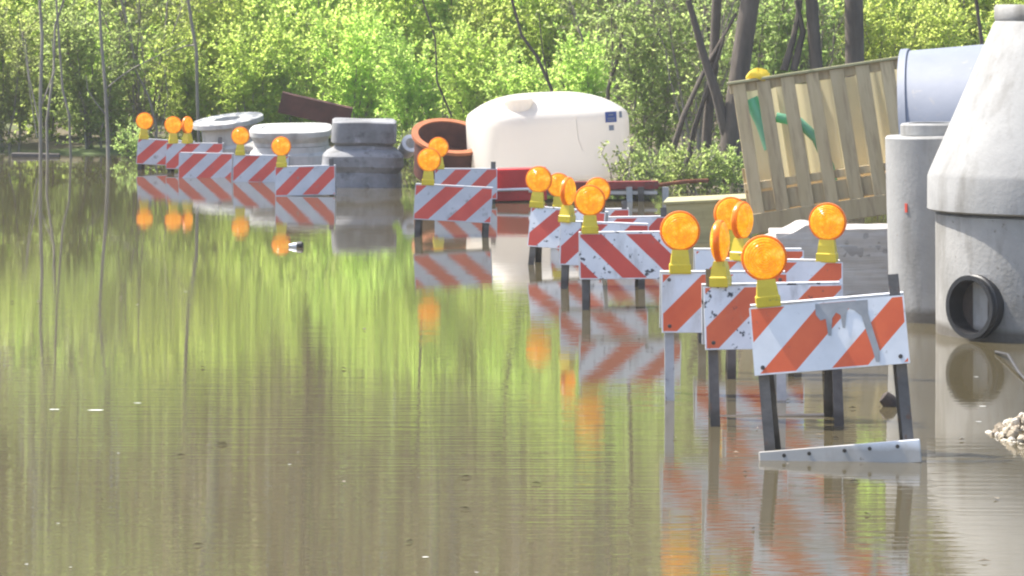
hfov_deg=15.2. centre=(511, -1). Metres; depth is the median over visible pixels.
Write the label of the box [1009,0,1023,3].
willow shrub
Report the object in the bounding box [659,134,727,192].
shore plant
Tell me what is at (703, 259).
barricade
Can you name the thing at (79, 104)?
flooded bush
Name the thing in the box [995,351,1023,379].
cable
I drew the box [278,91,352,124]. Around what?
steel channel
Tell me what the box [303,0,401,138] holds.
willow shrub
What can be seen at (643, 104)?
flooded bush
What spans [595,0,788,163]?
bare bush
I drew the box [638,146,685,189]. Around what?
shore plant
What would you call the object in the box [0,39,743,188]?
ground
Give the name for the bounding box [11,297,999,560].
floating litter
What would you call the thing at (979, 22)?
young tree
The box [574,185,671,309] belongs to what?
barricade
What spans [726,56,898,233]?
slatted crate
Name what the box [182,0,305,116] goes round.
willow shrub
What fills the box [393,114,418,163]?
shore plant
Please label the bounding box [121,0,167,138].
young tree
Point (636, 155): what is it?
shore plant
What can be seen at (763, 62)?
bare bush
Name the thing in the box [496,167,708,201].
trailer
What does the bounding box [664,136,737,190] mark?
shore plant
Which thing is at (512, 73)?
willow shrub
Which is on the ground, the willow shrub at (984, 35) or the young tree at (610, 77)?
the willow shrub at (984, 35)
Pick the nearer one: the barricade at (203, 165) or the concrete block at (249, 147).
the barricade at (203, 165)
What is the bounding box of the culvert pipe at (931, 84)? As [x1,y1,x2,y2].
[897,44,983,133]
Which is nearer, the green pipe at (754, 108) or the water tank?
the green pipe at (754, 108)
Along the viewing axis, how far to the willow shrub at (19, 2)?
50.26 m
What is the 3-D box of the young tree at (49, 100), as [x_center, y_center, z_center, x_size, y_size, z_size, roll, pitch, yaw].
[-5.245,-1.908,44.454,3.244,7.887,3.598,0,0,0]
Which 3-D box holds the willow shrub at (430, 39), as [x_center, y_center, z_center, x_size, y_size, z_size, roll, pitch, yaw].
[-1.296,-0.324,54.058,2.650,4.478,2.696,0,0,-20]
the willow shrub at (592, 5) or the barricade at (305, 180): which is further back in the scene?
the willow shrub at (592, 5)
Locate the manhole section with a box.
[927,4,1023,342]
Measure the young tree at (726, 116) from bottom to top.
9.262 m
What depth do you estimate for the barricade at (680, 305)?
17.63 m
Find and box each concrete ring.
[193,112,263,154]
[249,123,331,165]
[322,118,403,187]
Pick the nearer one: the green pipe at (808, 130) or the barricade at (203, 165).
the green pipe at (808, 130)
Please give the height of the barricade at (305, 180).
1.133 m
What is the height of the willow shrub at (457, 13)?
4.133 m
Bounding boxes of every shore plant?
[110,118,151,156]
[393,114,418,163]
[609,142,677,193]
[627,136,674,179]
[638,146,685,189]
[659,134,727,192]
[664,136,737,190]
[704,140,744,189]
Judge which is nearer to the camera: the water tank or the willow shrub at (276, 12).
the water tank
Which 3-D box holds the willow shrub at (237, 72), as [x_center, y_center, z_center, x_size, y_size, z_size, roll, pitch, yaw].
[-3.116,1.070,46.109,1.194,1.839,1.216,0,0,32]
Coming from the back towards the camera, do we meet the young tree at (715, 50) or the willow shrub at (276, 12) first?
the willow shrub at (276, 12)
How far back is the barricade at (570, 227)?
24.37 m
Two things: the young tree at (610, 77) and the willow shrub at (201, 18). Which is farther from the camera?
the willow shrub at (201, 18)
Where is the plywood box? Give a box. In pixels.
[663,194,751,242]
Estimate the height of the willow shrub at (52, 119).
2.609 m
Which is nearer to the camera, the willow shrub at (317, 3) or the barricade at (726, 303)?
the barricade at (726, 303)
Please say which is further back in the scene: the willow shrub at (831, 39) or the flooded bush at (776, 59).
the willow shrub at (831, 39)
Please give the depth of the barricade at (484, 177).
34.47 m
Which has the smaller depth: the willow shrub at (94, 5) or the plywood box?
the plywood box
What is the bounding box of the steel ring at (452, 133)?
[411,118,472,183]
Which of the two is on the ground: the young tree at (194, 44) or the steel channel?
the young tree at (194, 44)
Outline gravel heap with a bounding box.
[985,412,1023,443]
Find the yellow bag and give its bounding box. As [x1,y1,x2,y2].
[746,68,769,80]
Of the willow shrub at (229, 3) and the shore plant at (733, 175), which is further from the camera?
the willow shrub at (229, 3)
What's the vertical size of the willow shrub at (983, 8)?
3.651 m
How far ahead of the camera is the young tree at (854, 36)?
37.90 m
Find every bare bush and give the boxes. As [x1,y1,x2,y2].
[519,0,678,124]
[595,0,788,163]
[617,0,771,129]
[685,0,831,79]
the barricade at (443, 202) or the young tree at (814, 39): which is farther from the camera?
the young tree at (814, 39)
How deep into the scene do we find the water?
16.95 m
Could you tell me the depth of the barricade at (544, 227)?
26.55 m
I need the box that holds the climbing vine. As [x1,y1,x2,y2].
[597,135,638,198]
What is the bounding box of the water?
[0,154,1023,575]
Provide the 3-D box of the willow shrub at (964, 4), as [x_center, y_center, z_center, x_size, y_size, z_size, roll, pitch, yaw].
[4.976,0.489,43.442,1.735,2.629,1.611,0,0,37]
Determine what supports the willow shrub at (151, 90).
on the ground
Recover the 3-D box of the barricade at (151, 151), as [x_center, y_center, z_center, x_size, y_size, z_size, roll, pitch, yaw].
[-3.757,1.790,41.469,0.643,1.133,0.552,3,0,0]
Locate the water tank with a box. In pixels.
[466,91,630,180]
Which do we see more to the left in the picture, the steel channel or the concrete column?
the steel channel
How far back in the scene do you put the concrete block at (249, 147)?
40.14 m
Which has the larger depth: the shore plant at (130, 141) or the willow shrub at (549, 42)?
the willow shrub at (549, 42)
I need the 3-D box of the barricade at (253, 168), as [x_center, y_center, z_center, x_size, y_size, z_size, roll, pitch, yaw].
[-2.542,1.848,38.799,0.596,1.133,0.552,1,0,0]
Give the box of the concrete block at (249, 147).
[244,141,253,151]
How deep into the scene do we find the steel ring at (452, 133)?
37.21 m
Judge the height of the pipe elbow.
0.240 m
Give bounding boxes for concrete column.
[885,122,949,323]
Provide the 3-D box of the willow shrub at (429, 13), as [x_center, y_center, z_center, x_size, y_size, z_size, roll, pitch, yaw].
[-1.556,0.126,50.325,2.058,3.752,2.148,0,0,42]
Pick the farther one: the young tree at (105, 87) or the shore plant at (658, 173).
the young tree at (105, 87)
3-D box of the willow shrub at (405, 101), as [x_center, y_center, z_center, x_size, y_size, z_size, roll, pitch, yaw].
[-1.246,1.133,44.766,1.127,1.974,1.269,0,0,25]
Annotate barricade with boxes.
[136,112,194,169]
[164,116,223,172]
[178,152,233,177]
[231,127,289,181]
[271,136,336,195]
[413,148,492,236]
[428,137,496,203]
[525,166,608,264]
[548,173,628,215]
[558,177,648,288]
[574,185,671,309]
[586,177,666,230]
[659,211,787,400]
[693,197,803,342]
[702,220,843,426]
[725,201,846,378]
[741,235,921,462]
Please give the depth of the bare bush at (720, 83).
43.38 m
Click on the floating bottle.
(299, 244)
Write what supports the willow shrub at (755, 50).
on the ground
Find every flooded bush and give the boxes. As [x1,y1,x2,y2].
[0,2,59,152]
[22,0,157,148]
[553,0,687,113]
[576,0,722,161]
[654,0,766,110]
[695,0,829,157]
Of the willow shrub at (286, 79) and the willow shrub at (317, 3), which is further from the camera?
the willow shrub at (317, 3)
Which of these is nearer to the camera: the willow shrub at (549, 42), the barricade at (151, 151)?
the barricade at (151, 151)
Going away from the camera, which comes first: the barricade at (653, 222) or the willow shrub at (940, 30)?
the barricade at (653, 222)
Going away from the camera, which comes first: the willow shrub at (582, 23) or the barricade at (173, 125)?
the barricade at (173, 125)
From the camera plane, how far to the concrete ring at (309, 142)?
39.68 m
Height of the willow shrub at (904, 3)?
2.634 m
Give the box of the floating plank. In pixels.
[11,152,59,156]
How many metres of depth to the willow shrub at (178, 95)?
46.34 m
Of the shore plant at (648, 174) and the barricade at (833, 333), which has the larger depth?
the shore plant at (648, 174)
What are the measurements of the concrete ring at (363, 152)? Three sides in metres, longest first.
1.009 x 0.807 x 0.781 m
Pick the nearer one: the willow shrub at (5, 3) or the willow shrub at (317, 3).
the willow shrub at (5, 3)
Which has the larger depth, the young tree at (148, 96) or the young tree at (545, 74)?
the young tree at (148, 96)
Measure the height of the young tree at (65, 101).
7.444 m
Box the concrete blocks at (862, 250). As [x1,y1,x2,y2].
[765,220,888,295]
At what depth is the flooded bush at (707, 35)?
45.39 m
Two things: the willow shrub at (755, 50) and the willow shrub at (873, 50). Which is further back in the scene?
the willow shrub at (755, 50)
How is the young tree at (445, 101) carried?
on the ground
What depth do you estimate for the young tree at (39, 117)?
44.10 m
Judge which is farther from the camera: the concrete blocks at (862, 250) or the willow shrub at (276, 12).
the willow shrub at (276, 12)
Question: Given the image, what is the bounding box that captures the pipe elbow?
[398,135,413,157]
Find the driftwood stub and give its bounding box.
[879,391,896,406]
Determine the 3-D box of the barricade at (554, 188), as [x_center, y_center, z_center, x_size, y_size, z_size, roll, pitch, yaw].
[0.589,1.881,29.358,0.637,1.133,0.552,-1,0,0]
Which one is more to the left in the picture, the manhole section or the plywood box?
the plywood box
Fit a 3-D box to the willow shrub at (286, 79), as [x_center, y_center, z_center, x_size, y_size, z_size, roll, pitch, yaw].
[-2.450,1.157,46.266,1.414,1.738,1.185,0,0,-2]
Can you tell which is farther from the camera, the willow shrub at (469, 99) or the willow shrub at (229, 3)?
the willow shrub at (229, 3)
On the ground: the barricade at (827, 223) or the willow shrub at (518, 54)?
the willow shrub at (518, 54)
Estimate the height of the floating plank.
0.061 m
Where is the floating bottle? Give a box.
[289,241,303,246]
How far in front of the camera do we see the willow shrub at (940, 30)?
40.34 m
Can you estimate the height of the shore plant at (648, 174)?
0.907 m
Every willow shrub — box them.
[0,0,34,74]
[0,0,53,118]
[0,0,92,138]
[31,0,169,136]
[44,0,165,118]
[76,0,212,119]
[126,0,256,138]
[143,19,220,142]
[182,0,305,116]
[201,13,311,124]
[226,0,340,123]
[241,0,385,122]
[244,0,350,122]
[250,24,352,137]
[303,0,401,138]
[328,0,442,138]
[329,0,455,114]
[344,0,449,97]
[363,13,459,144]
[411,0,530,115]
[420,13,524,121]
[431,0,533,118]
[434,0,514,55]
[469,39,560,102]
[493,0,596,90]
[498,0,590,88]
[518,5,612,56]
[533,17,623,105]
[578,0,679,85]
[721,0,766,94]
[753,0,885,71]
[822,0,908,64]
[829,0,935,69]
[835,0,947,57]
[893,0,1020,46]
[898,0,1002,49]
[961,0,1019,33]
[978,12,992,40]
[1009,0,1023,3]
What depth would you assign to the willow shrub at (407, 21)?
47.41 m
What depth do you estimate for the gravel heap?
16.08 m
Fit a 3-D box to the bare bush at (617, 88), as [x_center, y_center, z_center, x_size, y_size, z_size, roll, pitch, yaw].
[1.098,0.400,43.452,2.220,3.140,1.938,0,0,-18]
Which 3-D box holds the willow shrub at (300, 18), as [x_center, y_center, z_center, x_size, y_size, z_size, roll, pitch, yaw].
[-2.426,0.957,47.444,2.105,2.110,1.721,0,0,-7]
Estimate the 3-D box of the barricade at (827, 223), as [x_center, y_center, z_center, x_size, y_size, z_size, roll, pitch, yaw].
[1.319,1.548,18.723,0.598,1.133,0.552,1,0,0]
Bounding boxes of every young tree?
[17,0,114,157]
[25,0,54,158]
[42,0,185,158]
[55,0,71,157]
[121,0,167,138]
[173,0,200,142]
[422,0,451,118]
[511,0,553,91]
[606,0,664,99]
[670,0,737,178]
[686,0,759,186]
[780,0,822,70]
[844,0,863,77]
[974,0,983,44]
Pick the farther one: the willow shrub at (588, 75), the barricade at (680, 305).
the willow shrub at (588, 75)
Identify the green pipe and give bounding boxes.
[748,96,766,150]
[776,112,836,180]
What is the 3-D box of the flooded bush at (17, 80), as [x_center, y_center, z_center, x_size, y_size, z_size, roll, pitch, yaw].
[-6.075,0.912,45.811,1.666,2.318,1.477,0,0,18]
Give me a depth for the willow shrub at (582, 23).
53.84 m
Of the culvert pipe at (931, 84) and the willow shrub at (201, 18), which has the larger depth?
the willow shrub at (201, 18)
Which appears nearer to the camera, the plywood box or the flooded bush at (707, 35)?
the plywood box
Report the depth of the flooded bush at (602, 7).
45.39 m
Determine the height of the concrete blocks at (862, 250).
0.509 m
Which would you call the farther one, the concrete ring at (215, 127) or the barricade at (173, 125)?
the concrete ring at (215, 127)
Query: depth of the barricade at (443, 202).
29.67 m
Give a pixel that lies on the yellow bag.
(759, 73)
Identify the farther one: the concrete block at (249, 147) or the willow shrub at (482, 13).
the willow shrub at (482, 13)

